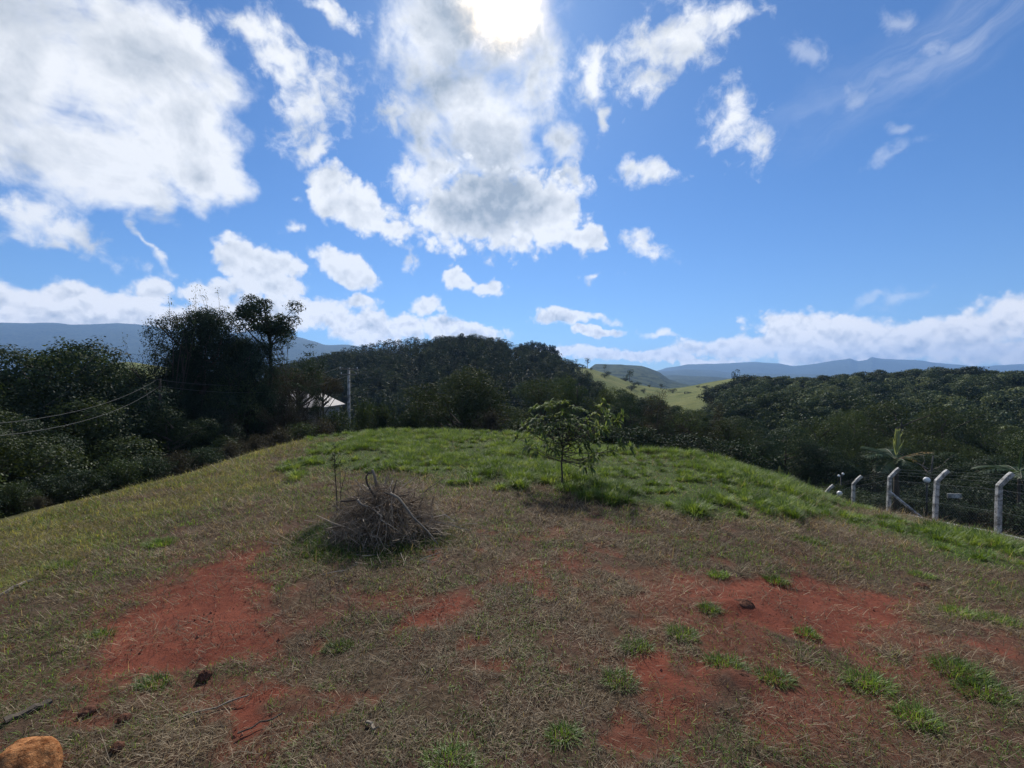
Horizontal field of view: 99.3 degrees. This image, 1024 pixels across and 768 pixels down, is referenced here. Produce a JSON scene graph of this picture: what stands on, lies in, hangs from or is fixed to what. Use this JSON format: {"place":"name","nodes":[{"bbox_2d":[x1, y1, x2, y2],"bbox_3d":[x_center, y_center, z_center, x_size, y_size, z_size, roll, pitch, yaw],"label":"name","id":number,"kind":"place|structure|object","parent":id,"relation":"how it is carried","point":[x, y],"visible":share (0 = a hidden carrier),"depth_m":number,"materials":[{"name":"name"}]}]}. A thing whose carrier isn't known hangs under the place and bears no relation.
{"place":"outdoors","nodes":[
{"label":"outdoors","id":0,"kind":"place"},
{"bbox_2d":[0,323,408,380],"bbox_3d":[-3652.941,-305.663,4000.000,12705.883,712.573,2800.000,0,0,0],"label":"mountain","id":1,"kind":"structure","parent":0,"point":[35,336],"depth_m":3442.90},
{"bbox_2d":[226,356,599,430],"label":"hill","id":2,"kind":"structure","parent":0,"point":[344,399],"depth_m":139.21,"materials":[{"name":"plant"}]},
{"bbox_2d":[267,333,597,440],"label":"plantation forest","id":3,"kind":"object","parent":2,"relation":"on","point":[460,350],"visible":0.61,"depth_m":148.96,"materials":[{"name":"green plant"}]},
{"bbox_2d":[509,381,548,425],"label":"slope tree","id":4,"kind":"object","parent":2,"relation":"on","point":[520,390],"visible":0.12,"depth_m":90.91,"materials":[{"name":"green plant"}]},
{"bbox_2d":[652,400,688,444],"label":"slope tree","id":5,"kind":"object","parent":2,"relation":"on","point":[674,408],"visible":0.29,"depth_m":81.97,"materials":[{"name":"green plant"}]},
{"bbox_2d":[0,394,1023,767],"bbox_3d":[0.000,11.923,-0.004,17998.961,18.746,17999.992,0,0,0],"label":"ground","id":6,"kind":"structure","parent":0,"point":[628,734],"depth_m":4.50,"materials":[{"name":"soil"}]},
{"bbox_2d":[0,479,57,517],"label":"bush","id":7,"kind":"object","parent":6,"relation":"on","point":[15,503],"visible":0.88,"depth_m":11.15,"materials":[{"name":"green plant"}]},
{"bbox_2d":[0,736,62,767],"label":"rock","id":8,"kind":"object","parent":6,"relation":"on","point":[38,752],"visible":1,"depth_m":2.83,"materials":[{"name":"stone"}]},
{"bbox_2d":[0,406,86,518],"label":"broadleaf tree","id":9,"kind":"object","parent":6,"relation":"on","point":[31,455],"visible":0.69,"depth_m":15.70,"materials":[{"name":"green plant"}]},
{"bbox_2d":[0,412,89,510],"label":"broadleaf tree","id":10,"kind":"object","parent":6,"relation":"on","point":[47,435],"visible":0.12,"depth_m":17.38,"materials":[{"name":"green plant"}]},
{"bbox_2d":[5,473,88,510],"bbox_3d":[-13.005,3.050,12.198,1.491,1.106,1.779,0,0,41],"label":"bush","id":11,"kind":"object","parent":6,"relation":"on","point":[52,493],"visible":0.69,"depth_m":12.18,"materials":[{"name":"green plant"}]},
{"bbox_2d":[0,375,100,464],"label":"broadleaf tree","id":12,"kind":"object","parent":6,"relation":"on","point":[45,403],"visible":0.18,"depth_m":19.96,"materials":[{"name":"green plant"}]},
{"bbox_2d":[0,344,102,471],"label":"broadleaf tree","id":13,"kind":"object","parent":6,"relation":"on","point":[6,356],"visible":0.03,"depth_m":20.77,"materials":[{"name":"green plant"}]},
{"bbox_2d":[0,335,144,436],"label":"broadleaf tree","id":14,"kind":"object","parent":6,"relation":"on","point":[106,372],"visible":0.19,"depth_m":21.80,"materials":[{"name":"green plant"}]},
{"bbox_2d":[0,336,163,461],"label":"broadleaf tree","id":15,"kind":"object","parent":6,"relation":"on","point":[52,364],"visible":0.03,"depth_m":21.91,"materials":[{"name":"green plant"}]},
{"bbox_2d":[44,466,122,502],"bbox_3d":[-13.300,3.162,13.397,1.991,1.239,1.669,0,0,-40],"label":"bush","id":16,"kind":"object","parent":6,"relation":"on","point":[94,484],"visible":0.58,"depth_m":13.44,"materials":[{"name":"green plant"}]},
{"bbox_2d":[1,394,170,508],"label":"broadleaf tree","id":17,"kind":"object","parent":6,"relation":"on","point":[121,447],"visible":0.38,"depth_m":19.68,"materials":[{"name":"green plant"}]},
{"bbox_2d":[21,376,156,501],"bbox_3d":[-22.297,5.109,22.184,7.797,11.234,6.888,0,0,41],"label":"broadleaf tree","id":18,"kind":"object","parent":6,"relation":"on","point":[111,394],"visible":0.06,"depth_m":21.94,"materials":[{"name":"green plant"}]},
{"bbox_2d":[51,404,160,499],"bbox_3d":[-20.325,5.271,21.498,5.074,8.675,5.677,0,0,8],"label":"broadleaf tree","id":19,"kind":"object","parent":6,"relation":"on","point":[109,418],"visible":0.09,"depth_m":20.89,"materials":[{"name":"green plant"}]},
{"bbox_2d":[77,457,154,493],"bbox_3d":[-13.387,3.152,14.767,1.958,1.383,2.065,0,0,-26],"label":"bush","id":20,"kind":"object","parent":6,"relation":"on","point":[120,469],"visible":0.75,"depth_m":14.59,"materials":[{"name":"green plant"}]},
{"bbox_2d":[71,396,197,478],"bbox_3d":[-20.342,5.202,23.244,5.615,9.159,6.356,0,0,36],"label":"broadleaf tree","id":21,"kind":"object","parent":6,"relation":"on","point":[175,439],"visible":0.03,"depth_m":23.07,"materials":[{"name":"green plant"}]},
{"bbox_2d":[121,454,178,484],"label":"bush","id":22,"kind":"object","parent":6,"relation":"on","point":[159,469],"visible":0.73,"depth_m":15.71,"materials":[{"name":"green plant"}]},
{"bbox_2d":[128,670,171,691],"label":"grass tuft","id":23,"kind":"object","parent":6,"relation":"on","point":[148,679],"visible":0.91,"depth_m":3.87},
{"bbox_2d":[0,438,306,596],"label":"yellow turf","id":24,"kind":"structure","parent":6,"relation":"on","point":[3,523],"depth_m":9.72,"materials":[{"name":"green plant"}]},
{"bbox_2d":[104,380,210,469],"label":"broadleaf tree","id":25,"kind":"object","parent":6,"relation":"on","point":[149,402],"visible":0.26,"depth_m":23.30,"materials":[{"name":"green plant"}]},
{"bbox_2d":[116,296,199,413],"bbox_3d":[-22.776,3.585,28.008,7.096,18.163,4.275,0,0,28],"label":"bare tree","id":26,"kind":"object","parent":6,"relation":"on","point":[172,364],"visible":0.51,"depth_m":27.63,"materials":[{"name":"brown plant"}]},
{"bbox_2d":[110,403,241,486],"bbox_3d":[-18.238,4.497,23.552,5.894,6.929,6.040,0,0,36],"label":"broadleaf tree","id":27,"kind":"object","parent":6,"relation":"on","point":[167,434],"visible":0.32,"depth_m":23.23,"materials":[{"name":"green plant"}]},
{"bbox_2d":[153,449,203,478],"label":"bush","id":28,"kind":"object","parent":6,"relation":"on","point":[180,467],"visible":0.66,"depth_m":17.15,"materials":[{"name":"green plant"}]},
{"bbox_2d":[147,345,221,451],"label":"evergreen tree","id":29,"kind":"object","parent":6,"relation":"on","point":[192,373],"visible":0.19,"depth_m":28.48,"materials":[{"name":"green plant"}]},
{"bbox_2d":[111,305,275,461],"bbox_3d":[-21.940,3.437,30.028,10.038,17.650,8.499,0,0,-23],"label":"evergreen tree","id":30,"kind":"object","parent":6,"relation":"on","point":[207,327],"visible":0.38,"depth_m":28.70,"materials":[{"name":"green plant"}]},
{"bbox_2d":[181,445,228,470],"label":"bush","id":31,"kind":"object","parent":6,"relation":"on","point":[205,455],"visible":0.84,"depth_m":18.65,"materials":[{"name":"green plant"}]},
{"bbox_2d":[171,405,245,473],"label":"broadleaf tree","id":32,"kind":"object","parent":6,"relation":"on","point":[217,421],"visible":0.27,"depth_m":25.83,"materials":[{"name":"green plant"}]},
{"bbox_2d":[202,334,300,454],"bbox_3d":[-19.257,3.580,31.970,6.692,14.634,5.666,0,0,-20],"label":"evergreen tree","id":33,"kind":"object","parent":6,"relation":"on","point":[273,393],"visible":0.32,"depth_m":31.21,"materials":[{"name":"green plant"}]},
{"bbox_2d":[227,293,306,397],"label":"flat crowned tree","id":34,"kind":"object","parent":6,"relation":"on","point":[252,311],"visible":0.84,"depth_m":33.00,"materials":[{"name":"green plant"}]},
{"bbox_2d":[248,377,306,446],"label":"scrub tree","id":35,"kind":"object","parent":6,"relation":"on","point":[272,422],"visible":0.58,"depth_m":29.79,"materials":[{"name":"green plant"}]},
{"bbox_2d":[257,424,303,447],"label":"bush","id":36,"kind":"object","parent":6,"relation":"on","point":[282,432],"visible":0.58,"depth_m":24.92,"materials":[{"name":"green plant"}]},
{"bbox_2d":[256,403,316,446],"bbox_3d":[-14.829,4.176,30.240,5.671,5.921,4.214,0,0,-8],"label":"bush","id":37,"kind":"object","parent":6,"relation":"on","point":[288,419],"visible":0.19,"depth_m":29.83,"materials":[{"name":"green plant"}]},
{"bbox_2d":[247,305,329,414],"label":"lacy tree","id":38,"kind":"object","parent":6,"relation":"on","point":[269,346],"visible":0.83,"depth_m":33.51,"materials":[{"name":"green plant"}]},
{"bbox_2d":[283,421,319,443],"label":"bush","id":39,"kind":"object","parent":6,"relation":"on","point":[303,433],"visible":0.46,"depth_m":26.87,"materials":[{"name":"green plant"}]},
{"bbox_2d":[266,391,344,428],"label":"house","id":40,"kind":"structure","parent":6,"relation":"on","point":[335,404],"depth_m":49.56,"materials":[{"name":"paint"}]},
{"bbox_2d":[274,368,339,416],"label":"shade tree","id":41,"kind":"object","parent":6,"relation":"on","point":[325,385],"visible":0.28,"depth_m":37.81,"materials":[{"name":"green plant"}]},
{"bbox_2d":[308,379,329,427],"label":"lacy tree","id":42,"kind":"object","parent":6,"relation":"on","point":[315,407],"visible":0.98,"depth_m":31.58,"materials":[{"name":"green plant"}]},
{"bbox_2d":[307,406,363,434],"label":"bush","id":43,"kind":"object","parent":6,"relation":"on","point":[334,413],"visible":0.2,"depth_m":32.66,"materials":[{"name":"green plant"}]},
{"bbox_2d":[338,397,381,431],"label":"bush","id":44,"kind":"object","parent":6,"relation":"on","point":[360,413],"visible":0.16,"depth_m":35.68,"materials":[{"name":"green plant"}]},
{"bbox_2d":[225,512,507,580],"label":"weeds","id":45,"kind":"object","parent":6,"relation":"on","point":[336,548],"visible":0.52,"depth_m":6.81,"materials":[{"name":"green plant"}]},
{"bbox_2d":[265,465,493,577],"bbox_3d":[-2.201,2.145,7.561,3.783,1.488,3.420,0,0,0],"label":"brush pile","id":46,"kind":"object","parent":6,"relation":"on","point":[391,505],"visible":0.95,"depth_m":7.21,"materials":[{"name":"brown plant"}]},
{"bbox_2d":[353,400,407,431],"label":"bush","id":47,"kind":"object","parent":6,"relation":"on","point":[382,421],"visible":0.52,"depth_m":32.63,"materials":[{"name":"green plant"}]},
{"bbox_2d":[417,736,481,767],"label":"grass tuft","id":48,"kind":"object","parent":6,"relation":"on","point":[450,750],"visible":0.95,"depth_m":3.02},
{"bbox_2d":[402,364,518,430],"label":"round tree","id":49,"kind":"object","parent":6,"relation":"on","point":[469,393],"visible":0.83,"depth_m":31.85,"materials":[{"name":"green plant"}]},
{"bbox_2d":[457,406,510,431],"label":"bush","id":50,"kind":"object","parent":6,"relation":"on","point":[491,425],"visible":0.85,"depth_m":28.76,"materials":[{"name":"green plant"}]},
{"bbox_2d":[11,538,997,755],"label":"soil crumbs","id":51,"kind":"object","parent":6,"relation":"on","point":[278,639],"visible":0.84,"depth_m":4.66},
{"bbox_2d":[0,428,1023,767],"bbox_3d":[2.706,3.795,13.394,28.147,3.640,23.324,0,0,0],"label":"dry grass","id":52,"kind":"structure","parent":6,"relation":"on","point":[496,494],"depth_m":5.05,"materials":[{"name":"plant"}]},
{"bbox_2d":[0,431,1023,767],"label":"green shoots","id":53,"kind":"object","parent":6,"relation":"on","point":[474,583],"visible":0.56,"depth_m":5.26,"materials":[{"name":"green plant"}]},
{"bbox_2d":[511,376,575,434],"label":"scrub tree","id":54,"kind":"object","parent":6,"relation":"on","point":[539,393],"visible":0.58,"depth_m":35.49,"materials":[{"name":"green plant"}]},
{"bbox_2d":[532,415,594,443],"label":"bush","id":55,"kind":"object","parent":6,"relation":"on","point":[564,429],"visible":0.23,"depth_m":28.32,"materials":[{"name":"green plant"}]},
{"bbox_2d":[543,716,585,748],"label":"grass tuft","id":56,"kind":"object","parent":6,"relation":"on","point":[560,729],"visible":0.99,"depth_m":3.24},
{"bbox_2d":[512,398,635,484],"bbox_3d":[1.652,1.574,11.459,3.390,2.502,2.186,0,0,0],"label":"mango sapling","id":57,"kind":"object","parent":6,"relation":"on","point":[592,453],"visible":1,"depth_m":11.26,"materials":[{"name":"green plant"}]},
{"bbox_2d":[546,372,601,435],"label":"broadleaf tree","id":58,"kind":"object","parent":6,"relation":"on","point":[569,395],"visible":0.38,"depth_m":37.91,"materials":[{"name":"green plant"}]},
{"bbox_2d":[581,420,624,444],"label":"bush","id":59,"kind":"object","parent":6,"relation":"on","point":[601,436],"visible":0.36,"depth_m":27.64,"materials":[{"name":"green plant"}]},
{"bbox_2d":[227,391,982,486],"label":"valley woods","id":60,"kind":"object","parent":6,"relation":"on","point":[852,402],"visible":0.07,"depth_m":90.56,"materials":[{"name":"green plant"}]},
{"bbox_2d":[584,386,629,439],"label":"scrub tree","id":61,"kind":"object","parent":6,"relation":"on","point":[607,394],"visible":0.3,"depth_m":35.56,"materials":[{"name":"green plant"}]},
{"bbox_2d":[598,664,641,693],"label":"grass tuft","id":62,"kind":"object","parent":6,"relation":"on","point":[623,674],"visible":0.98,"depth_m":3.80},
{"bbox_2d":[599,392,661,439],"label":"broadleaf tree","id":63,"kind":"object","parent":6,"relation":"on","point":[616,410],"visible":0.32,"depth_m":32.69,"materials":[{"name":"green plant"}]},
{"bbox_2d":[603,422,679,448],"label":"bush","id":64,"kind":"object","parent":6,"relation":"on","point":[639,439],"visible":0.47,"depth_m":26.56,"materials":[{"name":"green plant"}]},
{"bbox_2d":[268,426,1023,573],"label":"green grass","id":65,"kind":"structure","parent":6,"relation":"on","point":[526,471],"depth_m":13.21,"materials":[{"name":"plant"}]},
{"bbox_2d":[624,386,690,444],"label":"scrub tree","id":66,"kind":"object","parent":6,"relation":"on","point":[655,426],"visible":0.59,"depth_m":31.29,"materials":[{"name":"green plant"}]},
{"bbox_2d":[662,620,704,643],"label":"grass tuft","id":67,"kind":"object","parent":6,"relation":"on","point":[686,631],"visible":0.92,"depth_m":4.53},
{"bbox_2d":[657,408,715,448],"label":"scrub tree","id":68,"kind":"object","parent":6,"relation":"on","point":[689,420],"visible":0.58,"depth_m":30.00,"materials":[{"name":"green plant"}]},
{"bbox_2d":[655,432,744,458],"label":"bush","id":69,"kind":"object","parent":6,"relation":"on","point":[686,442],"visible":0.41,"depth_m":25.42,"materials":[{"name":"green plant"}]},
{"bbox_2d":[698,648,753,672],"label":"grass tuft","id":70,"kind":"object","parent":6,"relation":"on","point":[718,658],"visible":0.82,"depth_m":4.07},
{"bbox_2d":[696,418,763,462],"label":"scrub tree","id":71,"kind":"object","parent":6,"relation":"on","point":[728,427],"visible":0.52,"depth_m":28.57,"materials":[{"name":"green plant"}]},
{"bbox_2d":[707,436,782,469],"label":"bush","id":72,"kind":"object","parent":6,"relation":"on","point":[747,456],"visible":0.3,"depth_m":25.22,"materials":[{"name":"green plant"}]},
{"bbox_2d":[715,415,786,473],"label":"broadleaf tree","id":73,"kind":"object","parent":6,"relation":"on","point":[764,444],"visible":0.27,"depth_m":30.55,"materials":[{"name":"green plant"}]},
{"bbox_2d":[749,660,804,692],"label":"grass tuft","id":74,"kind":"object","parent":6,"relation":"on","point":[775,671],"visible":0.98,"depth_m":3.92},
{"bbox_2d":[751,424,838,490],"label":"broadleaf tree","id":75,"kind":"object","parent":6,"relation":"on","point":[810,446],"visible":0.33,"depth_m":32.74,"materials":[{"name":"green plant"}]},
{"bbox_2d":[780,416,864,491],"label":"scrub tree","id":76,"kind":"object","parent":6,"relation":"on","point":[817,436],"visible":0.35,"depth_m":37.38,"materials":[{"name":"green plant"}]},
{"bbox_2d":[784,446,865,497],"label":"broadleaf tree","id":77,"kind":"object","parent":6,"relation":"on","point":[840,469],"visible":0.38,"depth_m":30.76,"materials":[{"name":"green plant"}]},
{"bbox_2d":[792,408,928,494],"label":"feathery tree","id":78,"kind":"object","parent":6,"relation":"on","point":[854,423],"visible":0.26,"depth_m":42.77,"materials":[{"name":"green plant"}]},
{"bbox_2d":[832,665,904,699],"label":"grass tuft","id":79,"kind":"object","parent":6,"relation":"on","point":[877,679],"visible":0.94,"depth_m":3.97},
{"bbox_2d":[831,450,930,499],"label":"broadleaf tree","id":80,"kind":"object","parent":6,"relation":"on","point":[879,478],"visible":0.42,"depth_m":32.96,"materials":[{"name":"green plant"}]},
{"bbox_2d":[860,428,934,512],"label":"palm","id":81,"kind":"object","parent":6,"relation":"on","point":[894,456],"visible":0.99,"depth_m":21.41,"materials":[{"name":"green plant"}]},
{"bbox_2d":[866,491,932,518],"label":"bush","id":82,"kind":"object","parent":6,"relation":"on","point":[904,500],"visible":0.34,"depth_m":21.91,"materials":[{"name":"green plant"}]},
{"bbox_2d":[831,400,993,493],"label":"feathery tree","id":83,"kind":"object","parent":6,"relation":"on","point":[873,424],"visible":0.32,"depth_m":46.17,"materials":[{"name":"green plant"}]},
{"bbox_2d":[881,694,951,738],"bbox_3d":[3.283,2.667,3.513,0.503,0.148,0.435,0,0,0],"label":"grass tuft","id":84,"kind":"object","parent":6,"relation":"on","point":[919,708],"visible":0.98,"depth_m":3.53,"materials":[{"name":"plant"}]},
{"bbox_2d":[877,482,967,506],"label":"bush","id":85,"kind":"object","parent":6,"relation":"on","point":[917,493],"visible":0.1,"depth_m":24.82,"materials":[{"name":"green plant"}]},
{"bbox_2d":[823,467,1023,539],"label":"wire fence","id":86,"kind":"object","parent":6,"relation":"on","point":[999,490],"visible":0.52,"depth_m":16.36,"materials":[{"name":"concrete"}]},
{"bbox_2d":[874,446,983,498],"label":"broadleaf tree","id":87,"kind":"object","parent":6,"relation":"on","point":[955,467],"visible":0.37,"depth_m":32.91,"materials":[{"name":"green plant"}]},
{"bbox_2d":[878,405,1022,494],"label":"feathery tree","id":88,"kind":"object","parent":6,"relation":"on","point":[923,431],"visible":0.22,"depth_m":45.50,"materials":[{"name":"green plant"}]},
{"bbox_2d":[922,649,999,687],"bbox_3d":[4.305,2.719,4.196,0.619,0.185,0.560,0,0,-21],"label":"grass tuft","id":89,"kind":"object","parent":6,"relation":"on","point":[960,663],"visible":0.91,"depth_m":4.22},
{"bbox_2d":[935,600,989,623],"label":"grass tuft","id":90,"kind":"object","parent":6,"relation":"on","point":[950,608],"visible":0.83,"depth_m":5.58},
{"bbox_2d":[915,482,1015,528],"bbox_3d":[25.054,7.083,23.994,4.909,3.109,4.115,0,0,32],"label":"bush","id":91,"kind":"object","parent":6,"relation":"on","point":[970,499],"visible":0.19,"depth_m":23.70,"materials":[{"name":"green plant"}]},
{"bbox_2d":[924,499,1016,533],"bbox_3d":[20.112,5.917,18.999,2.896,1.501,3.454,0,0,-14],"label":"bush","id":92,"kind":"object","parent":6,"relation":"on","point":[969,509],"visible":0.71,"depth_m":18.96,"materials":[{"name":"green plant"}]},
{"bbox_2d":[922,459,1023,506],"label":"broadleaf tree","id":93,"kind":"object","parent":6,"relation":"on","point":[953,484],"visible":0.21,"depth_m":29.74,"materials":[{"name":"green plant"}]},
{"bbox_2d":[938,420,1017,483],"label":"broadleaf tree","id":94,"kind":"object","parent":6,"relation":"on","point":[975,442],"visible":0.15,"depth_m":42.80,"materials":[{"name":"green plant"}]},
{"bbox_2d":[942,668,1023,708],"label":"grass tuft","id":95,"kind":"object","parent":6,"relation":"on","point":[986,684],"visible":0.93,"depth_m":3.91,"materials":[{"name":"plant"}]},
{"bbox_2d":[952,433,1023,514],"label":"feathery tree","id":96,"kind":"object","parent":6,"relation":"on","point":[974,453],"visible":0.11,"depth_m":37.48,"materials":[{"name":"green plant"}]},
{"bbox_2d":[967,454,1023,512],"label":"broadleaf tree","id":97,"kind":"object","parent":6,"relation":"on","point":[987,463],"visible":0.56,"depth_m":24.72,"materials":[{"name":"green plant"}]},
{"bbox_2d":[970,451,1023,511],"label":"palm","id":98,"kind":"object","parent":6,"relation":"on","point":[999,468],"visible":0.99,"depth_m":20.00,"materials":[{"name":"green plant"}]},
{"bbox_2d":[977,500,1023,537],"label":"bush","id":99,"kind":"object","parent":6,"relation":"on","point":[1018,524],"visible":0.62,"depth_m":17.25,"materials":[{"name":"green plant"}]},
{"bbox_2d":[994,429,1023,494],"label":"broadleaf tree","id":100,"kind":"object","parent":6,"relation":"on","point":[1015,452],"visible":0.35,"depth_m":31.52,"materials":[{"name":"green plant"}]},
{"bbox_2d":[0,0,1023,370],"label":"sky","id":101,"kind":"structure","parent":0,"point":[656,185],"materials":[{"name":"blue"}]},
{"bbox_2d":[589,364,692,388],"bbox_3d":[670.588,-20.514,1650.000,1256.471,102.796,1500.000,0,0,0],"label":"hill","id":102,"kind":"structure","parent":0,"point":[644,376],"depth_m":1182.85,"materials":[{"name":"plant"}]},
{"bbox_2d":[575,367,758,414],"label":"hill","id":103,"kind":"structure","parent":0,"point":[690,400],"depth_m":246.59,"materials":[{"name":"plant"}]},
{"bbox_2d":[665,375,731,384],"bbox_3d":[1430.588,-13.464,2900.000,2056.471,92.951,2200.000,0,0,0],"label":"hill","id":104,"kind":"structure","parent":0,"point":[692,380],"depth_m":2306.11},
{"bbox_2d":[658,369,833,379],"bbox_3d":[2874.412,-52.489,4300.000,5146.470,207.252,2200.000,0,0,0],"label":"mountain","id":105,"kind":"structure","parent":0,"point":[693,372],"depth_m":4120.04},
{"bbox_2d":[658,357,1023,375],"bbox_3d":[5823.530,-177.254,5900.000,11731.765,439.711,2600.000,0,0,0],"label":"mountain","id":106,"kind":"structure","parent":0,"point":[847,366],"depth_m":5538.91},
{"bbox_2d":[728,395,1023,529],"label":"hill","id":107,"kind":"structure","parent":0,"point":[953,410],"depth_m":102.44,"materials":[{"name":"plant"}]},
{"bbox_2d":[695,371,1023,469],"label":"rainforest","id":108,"kind":"object","parent":107,"relation":"on","point":[999,394],"visible":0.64,"depth_m":107.58,"materials":[{"name":"plant"}]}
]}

